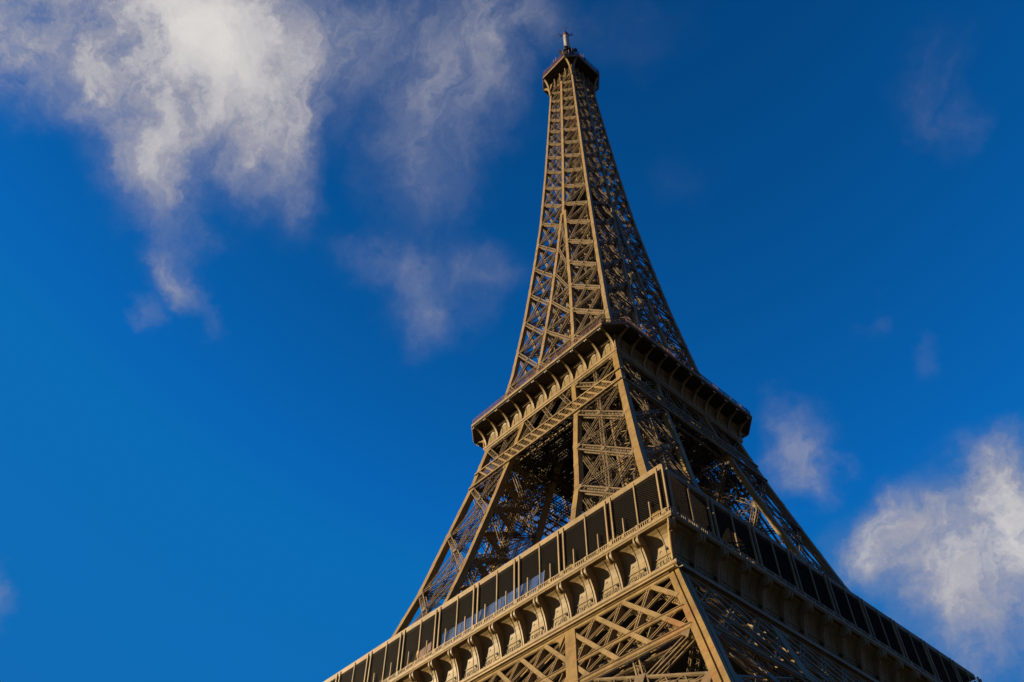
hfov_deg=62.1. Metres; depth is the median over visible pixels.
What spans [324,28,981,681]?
lattice tower
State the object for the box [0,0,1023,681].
sky
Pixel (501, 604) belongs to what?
glass windscreen
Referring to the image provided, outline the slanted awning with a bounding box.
[414,642,432,660]
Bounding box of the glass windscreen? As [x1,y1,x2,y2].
[441,570,544,645]
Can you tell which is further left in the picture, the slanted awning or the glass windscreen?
the slanted awning

